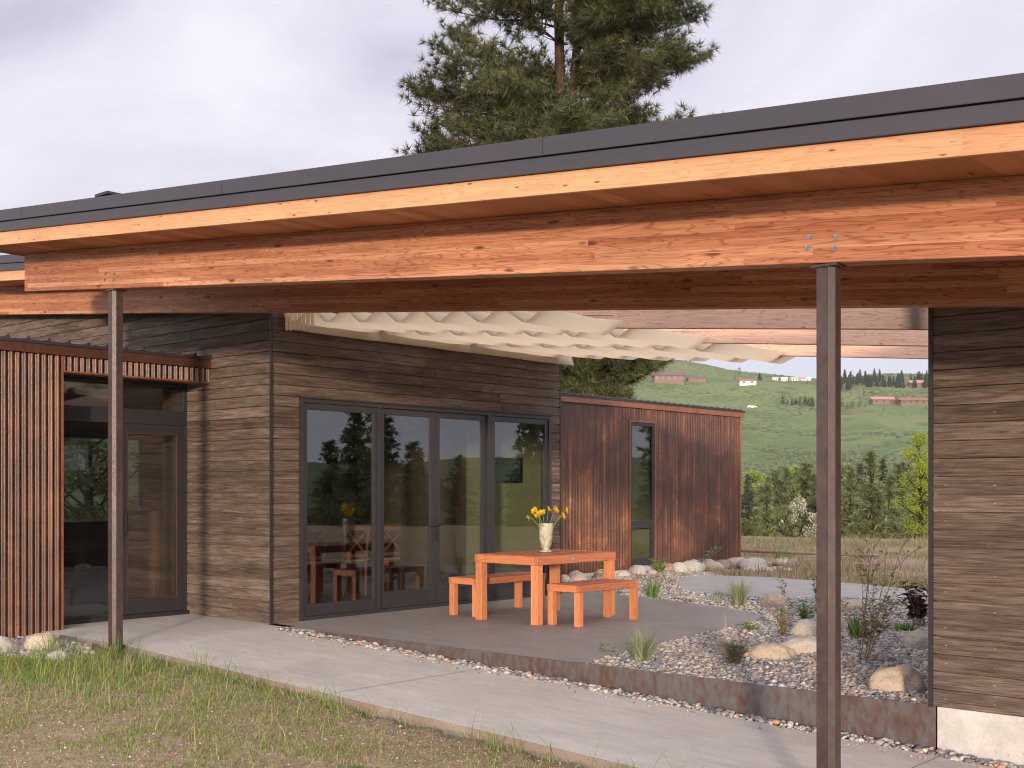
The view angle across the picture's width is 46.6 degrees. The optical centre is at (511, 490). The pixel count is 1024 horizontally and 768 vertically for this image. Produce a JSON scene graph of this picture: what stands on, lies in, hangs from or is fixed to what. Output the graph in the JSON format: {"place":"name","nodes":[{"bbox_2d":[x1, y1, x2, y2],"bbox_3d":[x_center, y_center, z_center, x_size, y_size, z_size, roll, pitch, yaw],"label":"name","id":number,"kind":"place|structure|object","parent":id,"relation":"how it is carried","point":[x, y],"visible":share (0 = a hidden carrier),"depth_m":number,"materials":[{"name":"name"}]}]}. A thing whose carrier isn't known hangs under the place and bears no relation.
{"place":"outdoors","nodes":[
{"label":"outdoors","id":0,"kind":"place"},
{"bbox_2d":[0,360,936,767],"bbox_3d":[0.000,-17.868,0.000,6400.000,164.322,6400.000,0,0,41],"label":"terrain","id":1,"kind":"structure","parent":0,"point":[764,394],"depth_m":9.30,"materials":[{"name":"plant"}]},
{"bbox_2d":[0,636,19,651],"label":"boulder","id":2,"kind":"object","parent":1,"relation":"on","point":[4,640],"visible":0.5,"depth_m":10.65,"materials":[{"name":"grey stone"}]},
{"bbox_2d":[23,632,61,649],"bbox_3d":[-4.285,1.429,10.869,0.332,0.272,0.276,0,0,0],"label":"boulder","id":3,"kind":"object","parent":1,"relation":"on","point":[29,640],"visible":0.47,"depth_m":10.78,"materials":[{"name":"beige stone"}]},
{"bbox_2d":[1,635,94,658],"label":"corner gravel","id":4,"kind":"structure","parent":1,"relation":"on","point":[22,639],"depth_m":10.77,"materials":[{"name":"gravel"}]},
{"bbox_2d":[32,629,80,653],"bbox_3d":[-4.013,1.333,10.527,0.509,0.244,0.444,0,0,-11],"label":"tall grass clump","id":5,"kind":"object","parent":4,"relation":"on","point":[48,648],"visible":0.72,"depth_m":10.52,"materials":[{"name":"green plant"}]},
{"bbox_2d":[64,438,90,521],"bbox_3d":[-10.065,-0.812,23.313,3.627,5.090,3.299,0,0,-13],"label":"broadleaf tree","id":6,"kind":"object","parent":1,"relation":"on","point":[72,475],"visible":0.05,"depth_m":24.57,"materials":[{"name":"green plant"}]},
{"bbox_2d":[64,438,103,521],"bbox_3d":[-10.502,-0.632,25.847,3.337,4.683,3.035,0,0,-13],"label":"broadleaf tree","id":7,"kind":"object","parent":1,"relation":"on","point":[76,446],"visible":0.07,"depth_m":25.59,"materials":[{"name":"green plant"}]},
{"bbox_2d":[64,437,137,520],"bbox_3d":[-10.010,-1.111,27.908,3.989,5.599,3.629,0,0,-13],"label":"broadleaf tree","id":8,"kind":"object","parent":1,"relation":"on","point":[87,503],"visible":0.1,"depth_m":27.79,"materials":[{"name":"green plant"}]},
{"bbox_2d":[0,334,213,637],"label":"rust clad entry","id":9,"kind":"object","parent":1,"relation":"on","point":[40,379],"visible":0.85,"depth_m":11.89,"materials":[{"name":"wood"}]},
{"bbox_2d":[64,551,78,605],"bbox_3d":[-5.699,0.898,14.348,0.720,0.996,0.680,0,0,41],"label":"armchair","id":10,"kind":"object","parent":9,"relation":"on","point":[71,560],"visible":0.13,"depth_m":14.32,"materials":[{"name":"fabric"}]},
{"bbox_2d":[123,423,183,614],"bbox_3d":[-3.978,0.313,13.179,0.109,2.083,0.796,0,0,41],"label":"entry door","id":11,"kind":"structure","parent":9,"relation":"in","point":[165,603],"depth_m":13.31,"materials":[{"name":"brown metal"}]},
{"bbox_2d":[105,288,125,652],"bbox_3d":[-3.566,-0.122,10.704,0.140,3.363,0.120,0,0,41],"label":"steel post","id":12,"kind":"object","parent":1,"relation":"on","point":[115,462],"visible":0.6,"depth_m":10.67,"materials":[{"name":"metal"}]},
{"bbox_2d":[89,633,143,659],"bbox_3d":[-3.436,1.335,10.427,0.587,0.251,0.630,0,0,41],"label":"tall grass clump","id":13,"kind":"object","parent":1,"relation":"on","point":[117,646],"visible":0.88,"depth_m":10.33,"materials":[{"name":"green plant"}]},
{"bbox_2d":[186,643,214,673],"bbox_3d":[-2.547,1.346,9.758,0.352,0.313,0.224,0,0,28],"label":"tall grass clump","id":14,"kind":"object","parent":1,"relation":"on","point":[196,668],"visible":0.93,"depth_m":9.73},
{"bbox_2d":[0,649,555,767],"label":"soil crumbs","id":15,"kind":"object","parent":1,"relation":"on","point":[173,743],"visible":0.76,"depth_m":7.83,"materials":[{"name":"soil"}]},
{"bbox_2d":[0,254,560,623],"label":"wood clad house","id":16,"kind":"structure","parent":1,"relation":"on","point":[292,435],"depth_m":14.34,"materials":[{"name":"brown wood"}]},
{"bbox_2d":[64,434,142,525],"bbox_3d":[-5.997,-0.150,17.277,0.040,1.300,1.400,0,0,41],"label":"back window","id":17,"kind":"structure","parent":16,"relation":"in","point":[140,439],"depth_m":17.75,"materials":[{"name":"brown metal"}]},
{"bbox_2d":[128,510,162,598],"bbox_3d":[-4.429,0.823,14.715,0.760,1.146,0.490,0,0,41],"label":"cabinet","id":18,"kind":"object","parent":16,"relation":"on","point":[145,553],"visible":0.4,"depth_m":14.45,"materials":[{"name":"brown wood"}]},
{"bbox_2d":[307,525,328,598],"bbox_3d":[-2.670,0.923,15.225,0.485,0.946,0.448,0,0,41],"label":"dining chair","id":19,"kind":"object","parent":16,"relation":"on","point":[324,529],"visible":0.4,"depth_m":15.18,"materials":[{"name":"brown wood"}]},
{"bbox_2d":[305,403,376,616],"bbox_3d":[-1.909,0.210,13.215,0.045,2.306,1.056,0,0,41],"label":"fixed window","id":20,"kind":"structure","parent":16,"relation":"in","point":[326,608],"depth_m":13.40,"materials":[{"name":"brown metal"}]},
{"bbox_2d":[325,524,370,596],"bbox_3d":[-2.194,0.923,15.766,0.485,0.946,0.448,0,0,41],"label":"dining chair","id":21,"kind":"object","parent":16,"relation":"on","point":[346,559],"visible":0.88,"depth_m":15.67,"materials":[{"name":"brown wood"}]},
{"bbox_2d":[307,535,389,586],"bbox_3d":[-2.853,1.023,16.239,0.950,0.746,2.400,0,0,41],"label":"dining table","id":22,"kind":"object","parent":16,"relation":"on","point":[331,538],"visible":0.24,"depth_m":16.43,"materials":[{"name":"brown wood"}]},
{"bbox_2d":[359,523,400,592],"bbox_3d":[-1.771,0.923,16.246,0.485,0.946,0.448,0,0,41],"label":"dining chair","id":23,"kind":"object","parent":16,"relation":"on","point":[391,527],"visible":0.46,"depth_m":16.14,"materials":[{"name":"brown wood"}]},
{"bbox_2d":[381,408,436,608],"bbox_3d":[-1.212,0.210,13.978,0.117,2.306,0.901,0,0,41],"label":"french door","id":24,"kind":"structure","parent":16,"relation":"in","point":[412,597],"depth_m":14.17,"materials":[{"name":"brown metal"}]},
{"bbox_2d":[284,313,573,364],"bbox_3d":[-0.788,-1.810,14.301,0.107,0.259,4.820,0,0,41],"label":"canvas valance","id":25,"kind":"object","parent":16,"relation":"attached to","point":[381,335],"visible":0.43,"depth_m":14.01,"materials":[{"name":"fabric"}]},
{"bbox_2d":[283,311,623,334],"bbox_3d":[-0.713,-1.690,11.762,3.660,0.497,1.150,0,0,41],"label":"shade sail","id":26,"kind":"object","parent":16,"relation":"attached to","point":[520,322],"visible":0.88,"depth_m":11.25,"materials":[{"name":"beige fabric"}]},
{"bbox_2d":[285,313,313,330],"bbox_3d":[-2.203,-1.780,12.318,0.490,0.240,0.038,0,0,41],"label":"gathered canvas","id":27,"kind":"object","parent":26,"relation":"hanging from","point":[299,320],"visible":0.65,"depth_m":12.30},
{"bbox_2d":[435,412,485,602],"bbox_3d":[-0.614,0.210,14.657,0.116,2.306,0.901,0,0,41],"label":"french door","id":28,"kind":"structure","parent":16,"relation":"in","point":[464,591],"depth_m":14.57,"materials":[{"name":"brown metal"}]},
{"bbox_2d":[495,457,522,482],"bbox_3d":[-0.044,-0.275,16.478,0.490,0.350,0.030,0,0,41],"label":"framed picture","id":29,"kind":"object","parent":16,"relation":"attached to","point":[508,470],"visible":1,"depth_m":16.45},
{"bbox_2d":[0,260,1023,314],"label":"glulam beam","id":30,"kind":"structure","parent":16,"relation":"attached to","point":[968,284],"depth_m":9.41,"materials":[{"name":"brown wood"}]},
{"bbox_2d":[493,416,547,597],"bbox_3d":[0.096,0.210,15.491,0.045,2.306,1.111,0,0,41],"label":"fixed window","id":31,"kind":"structure","parent":16,"relation":"in","point":[502,589],"depth_m":15.53,"materials":[{"name":"brown metal"}]},
{"bbox_2d":[382,329,710,348],"bbox_3d":[0.225,-1.690,12.828,3.660,0.497,1.310,0,0,41],"label":"shade sail","id":32,"kind":"object","parent":16,"relation":"attached to","point":[645,338],"visible":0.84,"depth_m":12.33,"materials":[{"name":"beige fabric"}]},
{"bbox_2d":[474,343,795,363],"bbox_3d":[1.348,-1.692,14.118,3.640,0.494,1.730,0,0,41],"label":"shade sail","id":33,"kind":"object","parent":16,"relation":"attached to","point":[739,353],"visible":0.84,"depth_m":13.64,"materials":[{"name":"beige fabric"}]},
{"bbox_2d":[0,651,566,767],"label":"thatch","id":34,"kind":"object","parent":1,"relation":"on","point":[310,744],"visible":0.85,"depth_m":7.68,"materials":[{"name":"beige plant"}]},
{"bbox_2d":[479,726,510,749],"bbox_3d":[-0.111,1.562,7.583,0.268,0.161,0.299,0,0,41],"label":"tall grass clump","id":35,"kind":"object","parent":1,"relation":"on","point":[494,745],"visible":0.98,"depth_m":7.58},
{"bbox_2d":[390,0,724,399],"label":"pine tree","id":36,"kind":"object","parent":1,"relation":"on","point":[613,71],"visible":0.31,"depth_m":34.01,"materials":[{"name":"green plant"}]},
{"bbox_2d":[315,631,935,751],"bbox_3d":[0.394,1.708,9.777,6.265,0.623,0.010,0,0,41],"label":"steel edging","id":37,"kind":"object","parent":1,"relation":"on","point":[902,723],"visible":0.56,"depth_m":8.70,"materials":[{"name":"metal"}]},
{"bbox_2d":[561,392,744,576],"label":"rust clad wing","id":38,"kind":"structure","parent":1,"relation":"on","point":[643,482],"depth_m":21.32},
{"bbox_2d":[631,422,653,524],"bbox_3d":[2.268,-0.294,20.923,0.064,1.788,0.740,0,0,41],"label":"window","id":39,"kind":"structure","parent":38,"relation":"in","point":[651,425],"depth_m":21.14,"materials":[{"name":"brown metal"}]},
{"bbox_2d":[631,524,653,566],"bbox_3d":[2.268,0.976,20.923,0.064,0.747,0.740,0,0,41],"label":"window","id":40,"kind":"structure","parent":38,"relation":"in","point":[634,561],"depth_m":20.99,"materials":[{"name":"grey metal"}]},
{"bbox_2d":[651,372,685,384],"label":"hillside house","id":41,"kind":"structure","parent":1,"relation":"on","point":[671,377],"depth_m":635.54,"materials":[{"name":"pink metal"}]},
{"bbox_2d":[682,560,702,571],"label":"rock","id":42,"kind":"object","parent":1,"relation":"on","point":[690,565],"visible":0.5,"depth_m":21.03,"materials":[{"name":"grey stone"}]},
{"bbox_2d":[686,376,706,382],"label":"hillside house","id":43,"kind":"structure","parent":1,"relation":"on","point":[696,378],"depth_m":645.11,"materials":[{"name":"pink metal"}]},
{"bbox_2d":[704,560,723,570],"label":"rock","id":44,"kind":"object","parent":1,"relation":"on","point":[717,565],"visible":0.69,"depth_m":21.53,"materials":[{"name":"beige stone"}]},
{"bbox_2d":[737,379,756,385],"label":"hillside house","id":45,"kind":"structure","parent":1,"relation":"on","point":[743,382],"depth_m":623.94,"materials":[{"name":"white metal"}]},
{"bbox_2d":[737,559,759,568],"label":"rock","id":46,"kind":"object","parent":1,"relation":"on","point":[743,563],"visible":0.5,"depth_m":21.97,"materials":[{"name":"grey stone"}]},
{"bbox_2d":[741,473,758,524],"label":"dark conifer","id":47,"kind":"object","parent":1,"relation":"on","point":[749,505],"visible":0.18,"depth_m":117.83,"materials":[{"name":"plant"}]},
{"bbox_2d":[741,516,761,535],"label":"round shrub","id":48,"kind":"object","parent":1,"relation":"on","point":[747,532],"visible":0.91,"depth_m":41.16,"materials":[{"name":"green plant"}]},
{"bbox_2d":[741,469,766,528],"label":"aspen tree","id":49,"kind":"object","parent":1,"relation":"on","point":[757,476],"visible":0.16,"depth_m":159.41,"materials":[{"name":"green plant"}]},
{"bbox_2d":[749,512,779,536],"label":"round shrub","id":50,"kind":"object","parent":1,"relation":"on","point":[764,527],"visible":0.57,"depth_m":47.71,"materials":[{"name":"green plant"}]},
{"bbox_2d":[753,482,782,536],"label":"fir tree","id":51,"kind":"object","parent":1,"relation":"on","point":[767,498],"visible":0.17,"depth_m":91.84,"materials":[{"name":"plant"}]},
{"bbox_2d":[756,468,797,536],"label":"pine tree","id":52,"kind":"object","parent":1,"relation":"on","point":[779,492],"visible":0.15,"depth_m":120.94,"materials":[{"name":"green plant"}]},
{"bbox_2d":[771,504,801,536],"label":"broadleaf tree","id":53,"kind":"object","parent":1,"relation":"on","point":[783,514],"visible":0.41,"depth_m":61.91,"materials":[{"name":"green plant"}]},
{"bbox_2d":[779,494,815,536],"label":"blossom tree","id":54,"kind":"object","parent":1,"relation":"on","point":[802,504],"visible":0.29,"depth_m":69.63,"materials":[{"name":"plant"}]},
{"bbox_2d":[780,461,815,536],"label":"pine tree","id":55,"kind":"object","parent":1,"relation":"on","point":[803,471],"visible":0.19,"depth_m":119.45,"materials":[{"name":"green plant"}]},
{"bbox_2d":[799,472,815,536],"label":"fir tree","id":56,"kind":"object","parent":1,"relation":"on","point":[812,500],"visible":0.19,"depth_m":115.12,"materials":[{"name":"plant"}]},
{"bbox_2d":[741,549,877,556],"bbox_3d":[6.275,1.358,25.998,3.282,0.148,0.080,0,0,18],"label":"log rail","id":57,"kind":"object","parent":1,"relation":"on","point":[796,552],"visible":0.52,"depth_m":26.02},
{"bbox_2d":[685,360,936,488],"bbox_3d":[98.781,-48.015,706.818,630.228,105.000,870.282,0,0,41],"label":"sagebrush","id":58,"kind":"object","parent":1,"relation":"on","point":[846,457],"visible":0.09,"depth_m":357.69,"materials":[{"name":"plant"}]},
{"bbox_2d":[811,262,846,767],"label":"steel post","id":59,"kind":"object","parent":1,"relation":"on","point":[828,515],"visible":1,"depth_m":6.09,"materials":[{"name":"metal"}]},
{"bbox_2d":[25,175,1023,292],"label":"glulam beam","id":60,"kind":"structure","parent":59,"relation":"on","point":[971,220],"depth_m":6.98,"materials":[{"name":"brown wood"}]},
{"bbox_2d":[0,73,1023,255],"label":"walkway roof","id":61,"kind":"structure","parent":60,"relation":"on","point":[967,129],"depth_m":6.46,"materials":[{"name":"wood"}]},
{"bbox_2d":[841,465,863,508],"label":"pine tree","id":62,"kind":"object","parent":1,"relation":"on","point":[843,469],"visible":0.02,"depth_m":135.20,"materials":[{"name":"green plant"}]},
{"bbox_2d":[841,463,866,537],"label":"fir tree","id":63,"kind":"object","parent":1,"relation":"on","point":[848,492],"visible":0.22,"depth_m":87.84,"materials":[{"name":"plant"}]},
{"bbox_2d":[854,462,869,519],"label":"dark conifer","id":64,"kind":"object","parent":1,"relation":"on","point":[859,466],"visible":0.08,"depth_m":139.84,"materials":[{"name":"plant"}]},
{"bbox_2d":[845,448,896,538],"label":"fir tree","id":65,"kind":"object","parent":1,"relation":"on","point":[871,493],"visible":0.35,"depth_m":69.77,"materials":[{"name":"green plant"}]},
{"bbox_2d":[868,397,894,404],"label":"hillside house","id":66,"kind":"structure","parent":1,"relation":"on","point":[881,400],"depth_m":569.50,"materials":[{"name":"ceramic"}]},
{"bbox_2d":[873,458,891,526],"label":"dark conifer","id":67,"kind":"object","parent":1,"relation":"on","point":[883,465],"visible":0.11,"depth_m":149.71,"materials":[{"name":"plant"}]},
{"bbox_2d":[876,472,903,538],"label":"fir tree","id":68,"kind":"object","parent":1,"relation":"on","point":[889,490],"visible":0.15,"depth_m":83.83,"materials":[{"name":"plant"}]},
{"bbox_2d":[879,459,934,537],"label":"pine tree","id":69,"kind":"object","parent":1,"relation":"on","point":[901,467],"visible":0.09,"depth_m":109.80,"materials":[{"name":"green plant"}]},
{"bbox_2d":[893,398,927,405],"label":"hillside house","id":70,"kind":"structure","parent":1,"relation":"on","point":[905,401],"depth_m":557.90,"materials":[{"name":"pink metal"}]},
{"bbox_2d":[896,484,927,538],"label":"fir tree","id":71,"kind":"object","parent":1,"relation":"on","point":[911,517],"visible":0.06,"depth_m":74.92,"materials":[{"name":"plant"}]},
{"bbox_2d":[890,429,936,537],"bbox_3d":[13.684,-0.117,39.956,1.704,3.898,1.994,0,0,-14],"label":"aspen tree","id":72,"kind":"object","parent":1,"relation":"on","point":[921,464],"visible":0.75,"depth_m":39.93,"materials":[{"name":"green plant"}]},
{"bbox_2d":[928,307,1023,766],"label":"timber clad wing","id":73,"kind":"structure","parent":1,"relation":"on","point":[976,547],"depth_m":7.54,"materials":[{"name":"wood"}]},
{"bbox_2d":[367,308,927,329],"bbox_3d":[1.002,-1.666,11.138,7.076,0.959,0.090,0,0,41],"label":"pergola joist","id":74,"kind":"object","parent":73,"relation":"attached to","point":[871,319],"visible":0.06,"depth_m":10.12,"materials":[{"name":"wood"}]},
{"bbox_2d":[626,329,927,346],"bbox_3d":[1.994,-1.666,12.263,7.076,0.959,0.090,0,0,41],"label":"pergola joist","id":75,"kind":"object","parent":73,"relation":"attached to","point":[848,337],"visible":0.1,"depth_m":11.50,"materials":[{"name":"brown wood"}]},
{"bbox_2d":[746,344,927,358],"bbox_3d":[3.011,-1.666,13.419,7.076,0.959,0.090,0,0,41],"label":"pergola joist","id":76,"kind":"object","parent":73,"relation":"attached to","point":[904,352],"visible":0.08,"depth_m":12.71,"materials":[{"name":"brown wood"}]},
{"bbox_2d":[0,0,1023,378],"label":"sky","id":77,"kind":"structure","parent":0,"point":[97,96],"materials":[{"name":"white"}]},
{"bbox_2d":[267,592,760,662],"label":"patio slab","id":78,"kind":"structure","parent":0,"point":[505,627],"depth_m":12.32,"materials":[{"name":"concrete"}]},
{"bbox_2d":[449,572,545,616],"bbox_3d":[-0.158,1.187,13.686,0.430,0.424,1.190,0,0,41],"label":"wooden bench","id":79,"kind":"object","parent":78,"relation":"on","point":[517,578],"visible":0.77,"depth_m":13.38,"materials":[{"name":"wood"}]},
{"bbox_2d":[475,549,615,624],"bbox_3d":[0.380,1.044,13.098,0.894,0.711,1.360,0,0,41],"label":"outdoor table","id":80,"kind":"object","parent":78,"relation":"on","point":[537,560],"visible":0.94,"depth_m":12.83,"materials":[{"name":"wood"}]},
{"bbox_2d":[538,523,552,551],"bbox_3d":[0.377,0.526,13.287,0.164,0.320,0.164,0,0,41],"label":"flower vase","id":81,"kind":"object","parent":80,"relation":"on","point":[545,535],"visible":1,"depth_m":13.23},
{"bbox_2d":[547,578,638,627],"bbox_3d":[0.868,1.187,12.642,0.430,0.424,1.040,0,0,41],"label":"wooden bench","id":82,"kind":"object","parent":78,"relation":"on","point":[579,588],"visible":1,"depth_m":12.39,"materials":[{"name":"wood"}]},
{"bbox_2d":[41,614,993,767],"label":"concrete path","id":83,"kind":"structure","parent":0,"point":[571,726],"depth_m":8.69,"materials":[{"name":"concrete"}]},
{"bbox_2d":[275,631,980,767],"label":"stray pebbles","id":84,"kind":"object","parent":83,"relation":"on","point":[889,746],"visible":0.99,"depth_m":9.06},
{"bbox_2d":[273,626,1023,767],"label":"pebble strip","id":85,"kind":"object","parent":83,"relation":"on","point":[940,752],"visible":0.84,"depth_m":8.96,"materials":[{"name":"gravel"}]},
{"bbox_2d":[561,571,937,722],"bbox_3d":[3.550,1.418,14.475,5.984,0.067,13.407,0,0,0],"label":"gravel bed","id":86,"kind":"object","parent":0,"point":[797,671],"visible":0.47,"depth_m":10.21,"materials":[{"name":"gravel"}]},
{"bbox_2d":[628,565,646,573],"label":"rock","id":87,"kind":"object","parent":86,"relation":"on","point":[633,569],"visible":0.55,"depth_m":20.06,"materials":[{"name":"grey stone"}]},
{"bbox_2d":[610,624,674,661],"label":"ornamental grass","id":88,"kind":"object","parent":86,"relation":"on","point":[640,647],"depth_m":9.82,"materials":[{"name":"plant"}]},
{"bbox_2d":[640,578,661,597],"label":"iris plant","id":89,"kind":"object","parent":86,"relation":"on","point":[653,593],"visible":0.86,"depth_m":15.60,"materials":[{"name":"green plant"}]},
{"bbox_2d":[649,562,674,571],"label":"rock","id":90,"kind":"object","parent":86,"relation":"on","point":[669,568],"visible":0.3,"depth_m":20.55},
{"bbox_2d":[711,636,755,663],"bbox_3d":[1.787,1.308,9.677,0.357,0.247,0.378,0,0,6],"label":"heather plant","id":91,"kind":"object","parent":86,"relation":"on","point":[735,653],"visible":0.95,"depth_m":9.60,"materials":[{"name":"green plant"}]},
{"bbox_2d":[725,577,755,605],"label":"ornamental grass","id":92,"kind":"object","parent":86,"relation":"on","point":[738,595],"depth_m":14.53,"materials":[{"name":"plant"}]},
{"bbox_2d":[744,643,795,659],"bbox_3d":[2.181,1.407,10.077,0.464,0.232,0.325,0,0,0],"label":"boulder","id":93,"kind":"object","parent":86,"relation":"on","point":[776,651],"visible":0.62,"depth_m":9.97,"materials":[{"name":"beige stone"}]},
{"bbox_2d":[760,593,785,606],"bbox_3d":[3.193,1.405,14.499,0.283,0.294,0.267,0,0,-22],"label":"boulder","id":94,"kind":"object","parent":86,"relation":"on","point":[767,599],"visible":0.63,"depth_m":14.43,"materials":[{"name":"beige stone"}]},
{"bbox_2d":[767,600,795,633],"bbox_3d":[2.658,1.258,11.659,0.329,0.346,0.218,0,0,41],"label":"perennial","id":95,"kind":"object","parent":86,"relation":"on","point":[782,623],"visible":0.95,"depth_m":11.66,"materials":[{"name":"green plant"}]},
{"bbox_2d":[780,635,815,653],"bbox_3d":[2.559,1.407,10.411,0.528,0.268,0.302,0,0,-9],"label":"boulder","id":96,"kind":"object","parent":86,"relation":"on","point":[806,644],"visible":0.33,"depth_m":10.28,"materials":[{"name":"grey stone"}]},
{"bbox_2d":[789,601,815,618],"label":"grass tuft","id":97,"kind":"object","parent":86,"relation":"on","point":[804,613],"visible":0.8,"depth_m":12.69,"materials":[{"name":"green plant"}]},
{"bbox_2d":[790,619,815,635],"bbox_3d":[2.921,1.398,11.729,0.364,0.256,0.291,0,0,0],"label":"boulder","id":98,"kind":"object","parent":86,"relation":"on","point":[803,627],"visible":0.41,"depth_m":11.64,"materials":[{"name":"grey stone"}]},
{"bbox_2d":[841,599,863,612],"bbox_3d":[3.965,1.400,13.965,0.308,0.248,0.269,0,0,-32],"label":"boulder","id":99,"kind":"object","parent":86,"relation":"on","point":[852,605],"visible":0.4,"depth_m":13.87,"materials":[{"name":"beige stone"}]},
{"bbox_2d":[841,615,874,637],"bbox_3d":[3.340,1.302,11.397,0.315,0.257,0.391,0,0,-19],"label":"iris plant","id":100,"kind":"object","parent":86,"relation":"on","point":[851,632],"visible":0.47,"depth_m":11.38,"materials":[{"name":"green plant"}]},
{"bbox_2d":[841,549,905,660],"bbox_3d":[3.018,0.890,9.833,0.738,1.086,0.807,0,0,41],"label":"sapling","id":101,"kind":"object","parent":86,"relation":"on","point":[877,621],"visible":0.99,"depth_m":9.84,"materials":[{"name":"brown plant"}]},
{"bbox_2d":[841,497,926,643],"bbox_3d":[3.431,0.747,10.905,0.854,1.369,0.539,0,0,11],"label":"sapling","id":102,"kind":"object","parent":86,"relation":"on","point":[908,537],"visible":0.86,"depth_m":10.86,"materials":[{"name":"brown plant"}]},
{"bbox_2d":[868,664,925,691],"bbox_3d":[2.729,1.403,8.465,0.399,0.330,0.354,0,0,0],"label":"boulder","id":103,"kind":"object","parent":86,"relation":"on","point":[904,677],"visible":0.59,"depth_m":8.36,"materials":[{"name":"beige stone"}]},
{"bbox_2d":[891,621,921,630],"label":"young plant","id":104,"kind":"object","parent":86,"relation":"on","point":[900,627],"visible":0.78,"depth_m":11.95,"materials":[{"name":"green plant"}]},
{"bbox_2d":[895,580,927,625],"bbox_3d":[4.191,1.185,12.416,0.556,0.492,0.455,0,0,-22],"label":"burgundy shrub","id":105,"kind":"object","parent":86,"relation":"on","point":[918,608],"visible":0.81,"depth_m":12.37,"materials":[{"name":"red plant"}]},
{"bbox_2d":[901,629,927,648],"bbox_3d":[3.691,1.407,10.761,0.332,0.295,0.311,0,0,0],"label":"boulder","id":106,"kind":"object","parent":86,"relation":"on","point":[916,639],"visible":0.41,"depth_m":10.65,"materials":[{"name":"grey stone"}]},
{"bbox_2d":[623,527,934,589],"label":"field grass","id":107,"kind":"structure","parent":0,"point":[851,569],"depth_m":21.95,"materials":[{"name":"plant"}]},
{"bbox_2d":[677,575,927,602],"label":"back walk","id":108,"kind":"structure","parent":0,"point":[765,586],"depth_m":17.21,"materials":[{"name":"grey concrete"}]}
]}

